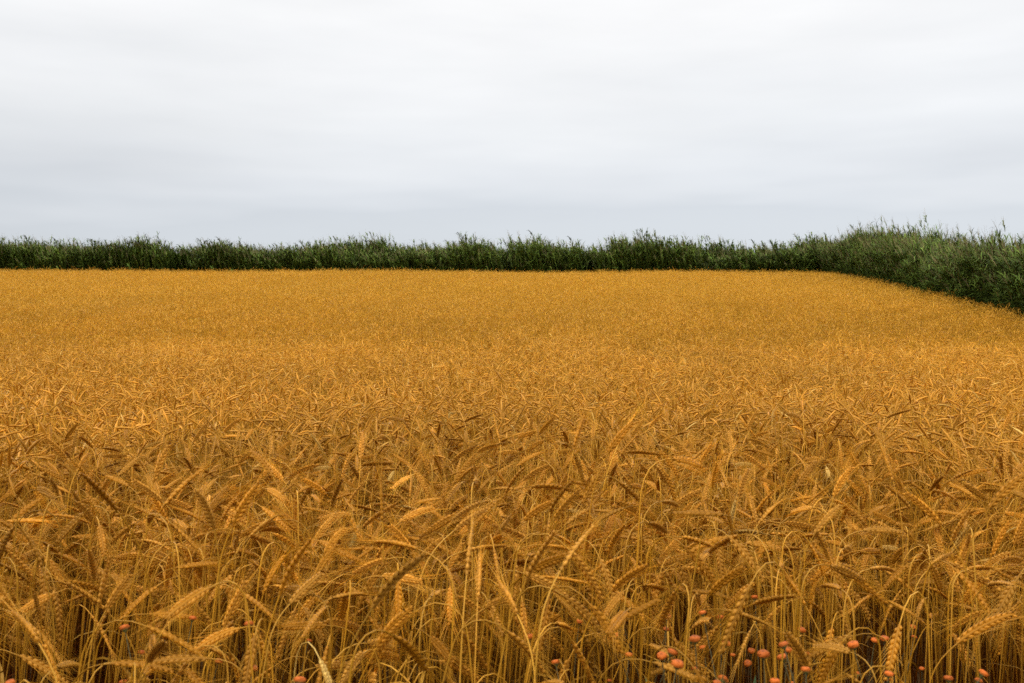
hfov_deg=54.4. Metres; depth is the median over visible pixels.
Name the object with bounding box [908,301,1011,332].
wheat field
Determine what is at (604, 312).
wheat field
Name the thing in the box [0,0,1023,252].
sky
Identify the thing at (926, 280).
hedge
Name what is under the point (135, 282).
wheat field
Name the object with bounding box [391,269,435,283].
wheat field
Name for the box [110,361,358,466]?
wheat field
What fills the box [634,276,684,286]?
wheat field
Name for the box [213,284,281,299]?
wheat field
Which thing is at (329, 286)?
wheat field
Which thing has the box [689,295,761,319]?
wheat field
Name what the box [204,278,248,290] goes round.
wheat field
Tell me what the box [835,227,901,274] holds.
hedge
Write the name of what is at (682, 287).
wheat field
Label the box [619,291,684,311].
wheat field
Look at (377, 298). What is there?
wheat field
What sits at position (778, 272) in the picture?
wheat field
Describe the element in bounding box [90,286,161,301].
wheat field
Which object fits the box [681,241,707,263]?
hedge
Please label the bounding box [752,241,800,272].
hedge
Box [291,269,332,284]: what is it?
wheat field
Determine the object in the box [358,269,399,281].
wheat field
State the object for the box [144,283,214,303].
wheat field
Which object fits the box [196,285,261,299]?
wheat field
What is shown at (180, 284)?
wheat field
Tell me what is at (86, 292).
wheat field
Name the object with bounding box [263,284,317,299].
wheat field
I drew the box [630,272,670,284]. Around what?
wheat field
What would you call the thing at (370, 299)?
wheat field
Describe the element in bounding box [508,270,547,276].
wheat field
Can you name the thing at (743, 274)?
wheat field
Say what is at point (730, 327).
wheat field
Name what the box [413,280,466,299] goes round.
wheat field
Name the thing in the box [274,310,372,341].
wheat field
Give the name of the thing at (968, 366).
wheat field
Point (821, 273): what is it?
wheat field
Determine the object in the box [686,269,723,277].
wheat field
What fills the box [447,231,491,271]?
hedge
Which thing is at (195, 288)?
wheat field
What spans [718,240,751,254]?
hedge
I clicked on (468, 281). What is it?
wheat field
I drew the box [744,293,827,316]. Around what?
wheat field
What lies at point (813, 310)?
wheat field
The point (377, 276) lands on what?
wheat field
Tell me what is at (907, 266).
hedge
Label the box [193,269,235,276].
wheat field
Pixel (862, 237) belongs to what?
hedge
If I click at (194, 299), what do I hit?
wheat field
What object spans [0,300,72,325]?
wheat field
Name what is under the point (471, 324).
wheat field
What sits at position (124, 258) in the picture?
hedge
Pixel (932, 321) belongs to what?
wheat field
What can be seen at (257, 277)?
wheat field
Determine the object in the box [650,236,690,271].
hedge
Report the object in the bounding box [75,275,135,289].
wheat field
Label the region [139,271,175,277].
wheat field
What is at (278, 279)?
wheat field
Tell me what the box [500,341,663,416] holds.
wheat field
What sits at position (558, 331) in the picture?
wheat field
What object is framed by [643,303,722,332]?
wheat field
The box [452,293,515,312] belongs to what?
wheat field
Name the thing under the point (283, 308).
wheat field
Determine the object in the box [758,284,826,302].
wheat field
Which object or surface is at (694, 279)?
wheat field
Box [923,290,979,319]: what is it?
wheat field
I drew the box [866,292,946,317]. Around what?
wheat field
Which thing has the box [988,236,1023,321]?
hedge
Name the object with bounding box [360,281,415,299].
wheat field
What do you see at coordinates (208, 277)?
wheat field
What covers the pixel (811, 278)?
wheat field
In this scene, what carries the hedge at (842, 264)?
on the ground
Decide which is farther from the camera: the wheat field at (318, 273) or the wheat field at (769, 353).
the wheat field at (318, 273)
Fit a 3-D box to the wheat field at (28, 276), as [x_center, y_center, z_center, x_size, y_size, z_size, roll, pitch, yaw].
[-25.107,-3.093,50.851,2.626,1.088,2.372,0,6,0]
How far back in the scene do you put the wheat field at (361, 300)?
32.75 m
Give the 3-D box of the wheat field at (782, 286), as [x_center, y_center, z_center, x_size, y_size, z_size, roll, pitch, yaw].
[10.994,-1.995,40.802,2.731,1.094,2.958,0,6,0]
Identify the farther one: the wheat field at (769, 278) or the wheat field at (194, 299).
the wheat field at (769, 278)
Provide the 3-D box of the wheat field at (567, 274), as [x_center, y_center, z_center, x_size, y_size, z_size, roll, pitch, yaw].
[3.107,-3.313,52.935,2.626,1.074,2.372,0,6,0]
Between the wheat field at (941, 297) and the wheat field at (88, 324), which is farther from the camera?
the wheat field at (941, 297)
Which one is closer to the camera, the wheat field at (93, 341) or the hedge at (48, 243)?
the wheat field at (93, 341)
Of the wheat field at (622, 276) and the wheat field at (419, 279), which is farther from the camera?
the wheat field at (622, 276)
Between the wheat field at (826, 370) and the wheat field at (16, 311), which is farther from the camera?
the wheat field at (16, 311)
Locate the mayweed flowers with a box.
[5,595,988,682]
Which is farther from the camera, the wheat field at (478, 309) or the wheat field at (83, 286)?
the wheat field at (83, 286)
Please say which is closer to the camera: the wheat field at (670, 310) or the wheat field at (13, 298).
the wheat field at (670, 310)
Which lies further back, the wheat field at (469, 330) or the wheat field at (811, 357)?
the wheat field at (469, 330)
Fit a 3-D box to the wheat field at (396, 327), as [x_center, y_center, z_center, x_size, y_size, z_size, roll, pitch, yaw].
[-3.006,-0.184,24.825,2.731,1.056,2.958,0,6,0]
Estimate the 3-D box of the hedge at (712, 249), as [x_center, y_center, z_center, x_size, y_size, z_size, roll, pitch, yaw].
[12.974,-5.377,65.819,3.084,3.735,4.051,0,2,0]
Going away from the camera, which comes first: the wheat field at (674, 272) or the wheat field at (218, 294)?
the wheat field at (218, 294)
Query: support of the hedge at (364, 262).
on the ground
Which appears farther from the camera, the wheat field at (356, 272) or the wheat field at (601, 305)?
the wheat field at (356, 272)
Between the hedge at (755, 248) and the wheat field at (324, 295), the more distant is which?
the hedge at (755, 248)
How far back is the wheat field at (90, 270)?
58.82 m
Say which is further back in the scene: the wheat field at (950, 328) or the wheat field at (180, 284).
the wheat field at (180, 284)
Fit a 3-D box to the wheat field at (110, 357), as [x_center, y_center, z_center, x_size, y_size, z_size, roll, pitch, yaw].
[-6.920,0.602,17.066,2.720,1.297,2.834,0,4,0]
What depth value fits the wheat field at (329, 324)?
24.85 m
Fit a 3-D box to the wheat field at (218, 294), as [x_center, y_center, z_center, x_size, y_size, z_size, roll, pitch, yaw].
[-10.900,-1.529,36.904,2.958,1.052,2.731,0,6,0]
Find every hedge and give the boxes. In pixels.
[0,235,15,270]
[0,235,46,273]
[9,235,52,246]
[15,242,61,270]
[31,237,70,250]
[38,237,100,271]
[63,239,109,270]
[65,239,116,249]
[79,238,126,271]
[103,236,147,272]
[123,232,181,272]
[171,242,202,272]
[174,244,191,271]
[187,238,232,272]
[189,236,232,259]
[205,236,252,271]
[226,243,271,272]
[236,239,272,253]
[250,244,295,271]
[253,243,284,255]
[273,242,318,271]
[296,239,350,270]
[298,240,321,252]
[312,235,353,251]
[314,240,358,271]
[331,233,367,257]
[350,232,392,256]
[351,246,392,271]
[364,237,402,256]
[372,245,416,271]
[391,242,431,253]
[395,244,438,271]
[409,239,450,256]
[409,248,448,271]
[418,240,458,252]
[429,240,465,272]
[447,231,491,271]
[462,236,508,273]
[481,242,511,272]
[496,241,530,270]
[501,230,550,273]
[528,239,567,273]
[544,236,589,272]
[580,245,600,271]
[587,238,631,272]
[605,231,646,271]
[625,227,670,272]
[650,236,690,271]
[664,234,710,271]
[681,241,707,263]
[692,234,729,271]
[707,246,753,272]
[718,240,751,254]
[727,239,770,254]
[729,246,778,273]
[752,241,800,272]
[758,239,793,253]
[770,244,820,273]
[786,230,826,248]
[787,234,828,272]
[801,231,843,243]
[812,237,834,270]
[812,244,828,273]
[818,240,840,271]
[820,230,856,278]
[825,240,839,274]
[828,238,842,273]
[834,217,890,275]
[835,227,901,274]
[841,220,896,275]
[844,220,918,277]
[846,217,928,275]
[851,224,911,280]
[863,226,934,283]
[863,229,921,280]
[867,223,944,285]
[869,211,968,287]
[870,217,959,283]
[884,224,976,293]
[894,229,974,298]
[895,232,990,294]
[897,227,982,291]
[912,243,1006,297]
[914,248,938,297]
[929,229,1019,296]
[931,237,983,324]
[944,235,1022,323]
[951,218,1022,313]
[958,228,1023,317]
[978,235,1023,324]
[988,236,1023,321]
[1001,239,1023,333]
[1009,245,1023,315]
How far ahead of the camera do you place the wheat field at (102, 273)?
54.68 m
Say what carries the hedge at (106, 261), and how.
on the ground
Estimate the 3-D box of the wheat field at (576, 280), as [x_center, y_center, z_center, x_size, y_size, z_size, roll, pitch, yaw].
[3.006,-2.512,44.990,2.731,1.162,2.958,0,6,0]
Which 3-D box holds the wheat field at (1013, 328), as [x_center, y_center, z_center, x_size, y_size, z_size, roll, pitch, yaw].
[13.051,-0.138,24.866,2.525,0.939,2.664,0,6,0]
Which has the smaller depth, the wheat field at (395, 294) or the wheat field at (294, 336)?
the wheat field at (294, 336)
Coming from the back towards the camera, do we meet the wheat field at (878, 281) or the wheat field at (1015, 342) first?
the wheat field at (878, 281)
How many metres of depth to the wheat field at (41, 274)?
52.68 m
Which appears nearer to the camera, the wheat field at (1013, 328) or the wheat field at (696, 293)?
the wheat field at (1013, 328)
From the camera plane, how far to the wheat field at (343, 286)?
42.78 m
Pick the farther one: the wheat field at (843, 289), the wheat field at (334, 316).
the wheat field at (843, 289)
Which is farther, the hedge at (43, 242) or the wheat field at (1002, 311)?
the hedge at (43, 242)
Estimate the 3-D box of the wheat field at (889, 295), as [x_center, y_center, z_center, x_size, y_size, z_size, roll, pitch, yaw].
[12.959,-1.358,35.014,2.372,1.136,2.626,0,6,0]
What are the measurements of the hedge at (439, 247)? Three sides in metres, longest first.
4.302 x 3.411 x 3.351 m
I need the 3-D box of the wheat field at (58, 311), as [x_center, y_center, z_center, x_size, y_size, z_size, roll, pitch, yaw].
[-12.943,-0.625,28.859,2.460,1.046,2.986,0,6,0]
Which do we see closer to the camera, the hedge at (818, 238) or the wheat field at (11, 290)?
the wheat field at (11, 290)
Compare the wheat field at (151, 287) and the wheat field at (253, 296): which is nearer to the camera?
the wheat field at (253, 296)
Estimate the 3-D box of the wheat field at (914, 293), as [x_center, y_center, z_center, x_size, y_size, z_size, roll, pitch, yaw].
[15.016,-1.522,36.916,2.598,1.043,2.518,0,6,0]
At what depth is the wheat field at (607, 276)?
50.99 m
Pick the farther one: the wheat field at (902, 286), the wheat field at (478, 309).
the wheat field at (902, 286)
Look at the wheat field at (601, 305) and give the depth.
32.64 m
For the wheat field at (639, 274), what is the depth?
54.60 m
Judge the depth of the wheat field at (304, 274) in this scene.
52.88 m
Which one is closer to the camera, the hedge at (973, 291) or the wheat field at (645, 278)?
the hedge at (973, 291)
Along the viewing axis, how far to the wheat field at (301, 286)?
42.87 m
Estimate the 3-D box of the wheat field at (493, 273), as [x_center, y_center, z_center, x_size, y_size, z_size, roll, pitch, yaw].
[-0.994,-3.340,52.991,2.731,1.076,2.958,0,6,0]
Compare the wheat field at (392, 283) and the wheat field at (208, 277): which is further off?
the wheat field at (208, 277)
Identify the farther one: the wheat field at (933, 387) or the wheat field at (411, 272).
the wheat field at (411, 272)
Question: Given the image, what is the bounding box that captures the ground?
[1,288,1023,682]
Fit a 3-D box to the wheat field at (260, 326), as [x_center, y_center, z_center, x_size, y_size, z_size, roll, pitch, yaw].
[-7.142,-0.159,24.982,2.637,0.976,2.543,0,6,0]
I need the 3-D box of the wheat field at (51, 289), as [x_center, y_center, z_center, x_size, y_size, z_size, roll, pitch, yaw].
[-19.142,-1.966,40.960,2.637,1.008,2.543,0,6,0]
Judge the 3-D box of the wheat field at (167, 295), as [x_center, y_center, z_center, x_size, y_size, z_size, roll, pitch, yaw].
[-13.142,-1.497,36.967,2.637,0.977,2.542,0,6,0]
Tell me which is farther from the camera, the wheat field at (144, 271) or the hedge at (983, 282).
the wheat field at (144, 271)
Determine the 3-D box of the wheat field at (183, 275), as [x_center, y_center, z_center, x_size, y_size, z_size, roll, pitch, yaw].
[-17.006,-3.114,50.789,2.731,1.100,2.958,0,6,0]
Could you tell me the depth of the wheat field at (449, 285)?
40.86 m
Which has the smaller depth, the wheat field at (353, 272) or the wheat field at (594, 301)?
the wheat field at (594, 301)
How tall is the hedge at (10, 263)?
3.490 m
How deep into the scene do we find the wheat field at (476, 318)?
26.79 m
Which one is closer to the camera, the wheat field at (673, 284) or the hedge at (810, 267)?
the wheat field at (673, 284)
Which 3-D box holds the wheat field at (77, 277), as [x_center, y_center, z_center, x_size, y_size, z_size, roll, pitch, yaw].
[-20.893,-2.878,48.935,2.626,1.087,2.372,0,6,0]
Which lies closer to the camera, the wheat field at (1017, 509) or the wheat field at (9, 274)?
the wheat field at (1017, 509)
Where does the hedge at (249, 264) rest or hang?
on the ground
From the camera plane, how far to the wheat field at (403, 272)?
56.93 m
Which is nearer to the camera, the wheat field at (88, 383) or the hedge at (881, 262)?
the wheat field at (88, 383)
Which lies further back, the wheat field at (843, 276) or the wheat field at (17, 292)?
the wheat field at (843, 276)
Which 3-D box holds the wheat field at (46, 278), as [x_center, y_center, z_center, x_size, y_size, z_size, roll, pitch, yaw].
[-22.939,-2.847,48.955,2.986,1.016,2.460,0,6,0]
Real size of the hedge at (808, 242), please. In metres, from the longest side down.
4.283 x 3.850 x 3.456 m
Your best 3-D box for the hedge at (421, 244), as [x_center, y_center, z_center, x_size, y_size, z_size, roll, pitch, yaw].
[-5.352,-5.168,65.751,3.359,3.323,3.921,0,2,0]
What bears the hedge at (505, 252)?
on the ground
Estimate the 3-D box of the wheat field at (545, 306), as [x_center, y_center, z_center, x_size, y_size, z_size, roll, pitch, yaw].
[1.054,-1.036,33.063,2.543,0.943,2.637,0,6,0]
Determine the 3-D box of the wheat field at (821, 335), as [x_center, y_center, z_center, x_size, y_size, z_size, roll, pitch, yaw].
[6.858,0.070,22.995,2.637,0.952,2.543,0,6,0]
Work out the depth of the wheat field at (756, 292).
37.07 m
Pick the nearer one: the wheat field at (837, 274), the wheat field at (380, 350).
the wheat field at (380, 350)
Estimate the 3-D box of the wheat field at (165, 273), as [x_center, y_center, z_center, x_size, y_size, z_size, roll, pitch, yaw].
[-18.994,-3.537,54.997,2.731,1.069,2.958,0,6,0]
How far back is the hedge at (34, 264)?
61.64 m
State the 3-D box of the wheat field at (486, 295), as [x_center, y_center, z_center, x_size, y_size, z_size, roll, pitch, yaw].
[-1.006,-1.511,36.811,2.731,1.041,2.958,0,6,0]
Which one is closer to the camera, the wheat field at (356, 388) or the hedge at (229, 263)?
the wheat field at (356, 388)
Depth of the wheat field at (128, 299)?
34.79 m
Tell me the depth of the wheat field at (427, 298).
35.02 m
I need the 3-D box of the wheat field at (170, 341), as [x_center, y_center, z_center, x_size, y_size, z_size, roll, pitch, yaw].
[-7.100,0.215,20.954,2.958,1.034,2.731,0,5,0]
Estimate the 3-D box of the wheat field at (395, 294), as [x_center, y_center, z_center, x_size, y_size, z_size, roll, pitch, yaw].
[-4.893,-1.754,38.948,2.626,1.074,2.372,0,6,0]
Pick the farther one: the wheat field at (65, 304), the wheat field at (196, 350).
the wheat field at (65, 304)
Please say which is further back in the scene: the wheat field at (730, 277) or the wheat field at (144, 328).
the wheat field at (730, 277)
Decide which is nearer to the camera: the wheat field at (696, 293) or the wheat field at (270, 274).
the wheat field at (696, 293)
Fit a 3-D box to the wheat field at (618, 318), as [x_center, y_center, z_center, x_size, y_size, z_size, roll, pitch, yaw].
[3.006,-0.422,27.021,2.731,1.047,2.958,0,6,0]
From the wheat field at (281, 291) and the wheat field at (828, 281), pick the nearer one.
the wheat field at (281, 291)
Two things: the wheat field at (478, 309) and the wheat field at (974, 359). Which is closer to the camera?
the wheat field at (974, 359)
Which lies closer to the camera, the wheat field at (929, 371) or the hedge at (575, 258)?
the wheat field at (929, 371)
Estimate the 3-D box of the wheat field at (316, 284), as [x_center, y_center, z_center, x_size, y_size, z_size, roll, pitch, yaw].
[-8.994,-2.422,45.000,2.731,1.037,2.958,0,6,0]
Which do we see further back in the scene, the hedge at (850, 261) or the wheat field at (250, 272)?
the wheat field at (250, 272)
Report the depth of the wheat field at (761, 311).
28.99 m
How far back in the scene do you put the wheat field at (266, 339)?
20.99 m
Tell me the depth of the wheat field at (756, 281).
46.94 m
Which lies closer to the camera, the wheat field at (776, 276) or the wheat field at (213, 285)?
the wheat field at (213, 285)
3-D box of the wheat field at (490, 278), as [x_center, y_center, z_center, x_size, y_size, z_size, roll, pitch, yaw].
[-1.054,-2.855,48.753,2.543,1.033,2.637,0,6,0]
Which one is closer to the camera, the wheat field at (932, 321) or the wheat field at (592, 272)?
the wheat field at (932, 321)
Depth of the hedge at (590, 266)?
64.14 m
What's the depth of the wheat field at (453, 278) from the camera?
48.77 m
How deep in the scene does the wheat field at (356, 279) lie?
48.68 m
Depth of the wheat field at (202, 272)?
55.01 m
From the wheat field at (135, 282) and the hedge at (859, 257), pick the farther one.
the hedge at (859, 257)
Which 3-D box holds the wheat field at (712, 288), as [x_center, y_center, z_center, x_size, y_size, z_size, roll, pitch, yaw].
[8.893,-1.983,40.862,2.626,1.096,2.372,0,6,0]
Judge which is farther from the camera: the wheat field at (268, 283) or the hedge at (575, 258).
the hedge at (575, 258)
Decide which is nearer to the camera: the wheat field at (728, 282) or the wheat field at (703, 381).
the wheat field at (703, 381)
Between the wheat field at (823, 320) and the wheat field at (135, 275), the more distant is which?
the wheat field at (135, 275)
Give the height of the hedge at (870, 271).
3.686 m
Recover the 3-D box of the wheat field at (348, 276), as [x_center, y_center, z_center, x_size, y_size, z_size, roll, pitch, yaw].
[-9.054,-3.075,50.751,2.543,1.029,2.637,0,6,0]
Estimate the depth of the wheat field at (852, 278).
48.69 m
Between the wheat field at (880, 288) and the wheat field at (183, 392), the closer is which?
the wheat field at (183, 392)
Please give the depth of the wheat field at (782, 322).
26.82 m
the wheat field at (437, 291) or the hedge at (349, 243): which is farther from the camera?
the hedge at (349, 243)
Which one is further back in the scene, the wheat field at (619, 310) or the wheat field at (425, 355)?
the wheat field at (619, 310)
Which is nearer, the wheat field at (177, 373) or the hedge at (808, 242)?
the wheat field at (177, 373)
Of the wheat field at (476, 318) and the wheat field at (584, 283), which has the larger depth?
the wheat field at (584, 283)
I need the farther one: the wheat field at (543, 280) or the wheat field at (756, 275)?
the wheat field at (756, 275)
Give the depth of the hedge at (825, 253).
59.09 m
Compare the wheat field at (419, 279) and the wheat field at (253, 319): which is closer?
the wheat field at (253, 319)
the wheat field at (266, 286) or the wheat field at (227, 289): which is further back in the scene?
the wheat field at (266, 286)
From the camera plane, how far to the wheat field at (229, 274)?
52.68 m
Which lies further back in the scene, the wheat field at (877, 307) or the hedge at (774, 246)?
the hedge at (774, 246)
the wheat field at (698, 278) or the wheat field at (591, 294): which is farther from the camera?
the wheat field at (698, 278)
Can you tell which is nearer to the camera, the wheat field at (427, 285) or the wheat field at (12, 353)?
the wheat field at (12, 353)
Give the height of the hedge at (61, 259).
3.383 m
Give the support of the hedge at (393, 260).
on the ground
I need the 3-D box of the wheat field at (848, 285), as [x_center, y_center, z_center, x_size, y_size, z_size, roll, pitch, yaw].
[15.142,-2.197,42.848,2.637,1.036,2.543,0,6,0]
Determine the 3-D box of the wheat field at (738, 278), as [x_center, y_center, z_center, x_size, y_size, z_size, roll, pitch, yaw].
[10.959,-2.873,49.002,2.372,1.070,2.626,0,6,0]
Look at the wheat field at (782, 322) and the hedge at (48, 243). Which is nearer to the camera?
the wheat field at (782, 322)
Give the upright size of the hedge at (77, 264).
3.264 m
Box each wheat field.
[0,271,28,278]
[0,273,41,280]
[0,276,45,290]
[0,278,54,298]
[0,279,37,297]
[0,285,60,303]
[0,286,32,299]
[0,291,49,306]
[0,294,66,314]
[0,296,49,319]
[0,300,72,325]
[0,302,38,331]
[0,305,87,341]
[0,308,18,326]
[0,314,61,343]
[0,319,100,352]
[0,333,74,358]
[0,333,113,368]
[0,339,67,376]
[0,342,135,394]
[0,351,84,421]
[0,355,199,468]
[0,362,273,598]
[0,369,116,470]
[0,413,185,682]
[0,416,664,682]
[0,478,43,648]
[3,269,48,277]
[5,289,92,307]
[6,350,235,438]
[7,278,72,290]
[10,298,99,316]
[11,327,150,356]
[12,302,106,335]
[12,316,142,347]
[12,369,327,503]
[14,268,63,274]
[14,273,67,283]
[15,271,62,280]
[19,282,84,299]
[29,340,181,381]
[32,268,81,275]
[36,280,101,292]
[37,272,93,280]
[37,276,92,287]
[40,293,123,312]
[43,286,111,303]
[44,309,161,341]
[48,271,99,277]
[48,299,145,325]
[52,268,90,276]
[59,276,117,291]
[60,283,124,297]
[65,275,110,287]
[65,325,186,353]
[69,265,110,277]
[71,288,143,309]
[71,333,222,361]
[73,266,118,275]
[74,273,124,281]
[74,297,151,321]
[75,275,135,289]
[82,279,147,296]
[82,315,206,348]
[85,304,175,336]
[85,343,278,401]
[89,268,133,275]
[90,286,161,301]
[91,270,137,280]
[98,273,150,281]
[100,291,182,315]
[104,267,150,277]
[106,328,238,355]
[108,278,168,296]
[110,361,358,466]
[112,281,178,299]
[113,272,160,282]
[114,299,195,325]
[117,275,174,286]
[120,268,164,277]
[126,288,196,309]
[129,309,232,340]
[135,279,194,293]
[137,296,216,320]
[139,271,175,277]
[139,330,298,381]
[140,271,188,284]
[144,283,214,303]
[145,268,185,275]
[148,322,265,357]
[151,290,235,314]
[152,277,210,291]
[153,303,240,332]
[160,272,203,278]
[161,282,221,294]
[164,270,210,276]
[166,367,576,593]
[167,274,226,289]
[168,354,374,428]
[171,280,237,291]
[174,332,320,365]
[175,273,232,282]
[182,300,257,327]
[182,315,280,349]
[183,269,217,276]
[189,289,250,310]
[191,272,244,280]
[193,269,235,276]
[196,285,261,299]
[202,293,288,320]
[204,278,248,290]
[207,310,299,336]
[209,272,255,277]
[210,275,259,287]
[211,346,391,403]
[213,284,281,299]
[215,289,293,312]
[217,270,257,277]
[219,330,331,363]
[224,273,268,283]
[228,305,314,334]
[230,268,268,274]
[230,280,289,293]
[233,272,278,281]
[234,287,299,306]
[236,298,322,323]
[237,319,346,348]
[241,278,294,295]
[250,275,301,288]
[250,284,309,305]
[252,270,288,277]
[256,267,295,280]
[260,273,310,286]
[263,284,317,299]
[265,293,336,317]
[265,341,403,402]
[266,314,363,347]
[271,280,328,292]
[274,289,344,316]
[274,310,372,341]
[276,270,317,283]
[278,331,416,376]
[281,269,323,278]
[289,278,334,288]
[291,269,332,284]
[291,289,359,307]
[296,275,345,292]
[296,304,380,332]
[298,268,342,280]
[298,275,348,284]
[300,366,525,484]
[302,285,359,306]
[302,298,388,325]
[307,271,357,283]
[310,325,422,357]
[313,279,370,293]
[315,283,368,301]
[322,268,368,280]
[322,270,361,282]
[323,295,394,321]
[329,355,525,437]
[334,279,380,295]
[337,269,373,274]
[337,291,399,316]
[343,276,388,291]
[345,275,395,284]
[345,285,408,310]
[347,312,440,350]
[352,272,396,280]
[355,308,440,340]
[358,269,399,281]
[359,286,416,307]
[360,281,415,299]
[363,267,403,277]
[365,393,1023,682]
[367,281,421,291]
[368,306,449,333]
[373,278,427,290]
[374,267,408,274]
[376,301,454,325]
[383,275,426,285]
[384,330,521,392]
[386,296,455,325]
[388,274,431,281]
[388,292,459,315]
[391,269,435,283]
[396,271,443,277]
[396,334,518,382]
[402,289,462,312]
[406,269,445,275]
[409,285,462,304]
[411,282,469,303]
[411,313,515,344]
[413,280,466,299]
[419,322,514,357]
[420,277,467,289]
[423,306,515,338]
[425,273,472,284]
[427,271,474,282]
[432,272,477,280]
[437,271,479,277]
[439,270,476,276]
[439,305,524,335]
[443,302,513,327]
[447,296,522,317]
[449,291,517,312]
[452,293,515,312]
[458,284,512,303]
[459,275,510,295]
[459,280,514,301]
[465,278,514,298]
[466,274,510,292]
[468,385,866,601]
[469,274,509,289]
[471,269,513,280]
[472,269,510,275]
[475,269,512,278]
[483,369,771,503]
[497,310,602,349]
[500,308,590,337]
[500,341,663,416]
[500,354,692,436]
[502,337,643,397]
[503,316,603,352]
[503,325,617,373]
[504,299,582,324]
[504,305,588,335]
[506,278,561,294]
[507,274,559,283]
[507,279,561,300]
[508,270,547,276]
[508,274,560,294]
[508,286,572,305]
[509,296,577,319]
[510,273,555,281]
[510,287,566,307]
[510,291,576,311]
[511,271,546,278]
[512,272,550,279]
[551,270,590,278]
[551,273,596,286]
[552,274,596,293]
[554,271,594,284]
[554,275,608,299]
[558,274,603,292]
[559,281,613,298]
[559,284,617,305]
[560,288,620,307]
[560,292,631,313]
[570,297,640,321]
[570,302,646,329]
[578,306,653,333]
[578,308,664,345]
[581,269,617,274]
[582,270,621,278]
[585,273,629,279]
[587,314,683,351]
[588,271,629,278]
[593,275,639,285]
[593,276,645,284]
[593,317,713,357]
[601,275,648,287]
[604,280,650,295]
[604,281,664,298]
[609,283,668,302]
[610,334,737,378]
[614,287,679,308]
[614,337,769,391]
[617,267,651,277]
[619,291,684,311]
[620,270,661,281]
[622,270,661,280]
[629,294,697,319]
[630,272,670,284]
[632,350,791,422]
[633,274,677,287]
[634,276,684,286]
[636,297,711,328]
[642,279,699,299]
[643,279,695,294]
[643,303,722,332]
[643,353,848,426]
[647,269,683,278]
[653,308,748,340]
[654,267,696,277]
[656,282,708,300]
[661,271,699,283]
[662,285,721,299]
[663,316,765,349]
[667,367,925,489]
[670,273,708,281]
[670,285,729,306]
[672,273,721,283]
[676,289,750,316]
[680,276,726,285]
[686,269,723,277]
[688,278,739,292]
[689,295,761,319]
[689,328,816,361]
[692,267,735,276]
[696,280,748,295]
[697,281,757,294]
[698,271,741,281]
[698,295,784,329]
[702,372,1002,515]
[704,272,750,283]
[707,335,835,377]
[713,272,757,286]
[713,304,792,334]
[714,284,773,302]
[720,277,771,284]
[720,311,820,342]
[723,285,781,309]
[727,269,770,277]
[733,276,782,288]
[733,338,895,393]
[736,272,774,278]
[736,288,803,316]
[736,315,848,350]
[740,280,798,292]
[742,272,787,281]
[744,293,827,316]
[747,273,799,285]
[748,366,1023,601]
[752,282,807,296]
[756,269,799,276]
[756,346,934,397]
[757,324,875,352]
[758,277,819,287]
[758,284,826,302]
[761,296,843,327]
[772,271,806,276]
[773,272,817,277]
[773,304,868,334]
[775,278,830,288]
[780,286,843,301]
[786,272,831,279]
[789,279,846,291]
[789,289,863,313]
[794,281,859,294]
[794,306,902,341]
[795,274,841,282]
[798,353,1022,407]
[801,271,842,277]
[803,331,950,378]
[805,276,859,285]
[809,284,883,303]
[810,272,849,277]
[810,293,884,319]
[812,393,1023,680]
[814,275,874,295]
[822,313,929,352]
[823,298,915,324]
[824,273,859,280]
[830,278,894,293]
[830,287,899,305]
[830,356,1023,470]
[835,274,870,282]
[845,321,974,365]
[847,280,908,300]
[847,287,921,317]
[847,304,945,333]
[848,341,1014,377]
[850,274,879,289]
[858,286,926,300]
[861,278,891,286]
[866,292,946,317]
[871,309,978,344]
[878,332,999,360]
[883,286,943,304]
[886,346,1023,383]
[888,282,916,294]
[889,297,985,330]
[899,288,959,315]
[904,317,1009,354]
[907,336,1023,376]
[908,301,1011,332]
[915,505,1023,674]
[921,327,1023,355]
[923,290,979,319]
[937,308,1023,343]
[945,357,1023,397]
[948,335,1023,373]
[954,299,1006,328]
[966,317,1023,350]
[969,331,1023,357]
[976,303,1023,327]
[978,402,1023,450]
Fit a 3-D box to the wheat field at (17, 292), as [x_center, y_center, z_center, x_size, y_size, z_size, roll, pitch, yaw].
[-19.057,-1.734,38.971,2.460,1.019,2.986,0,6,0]
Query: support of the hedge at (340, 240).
on the ground

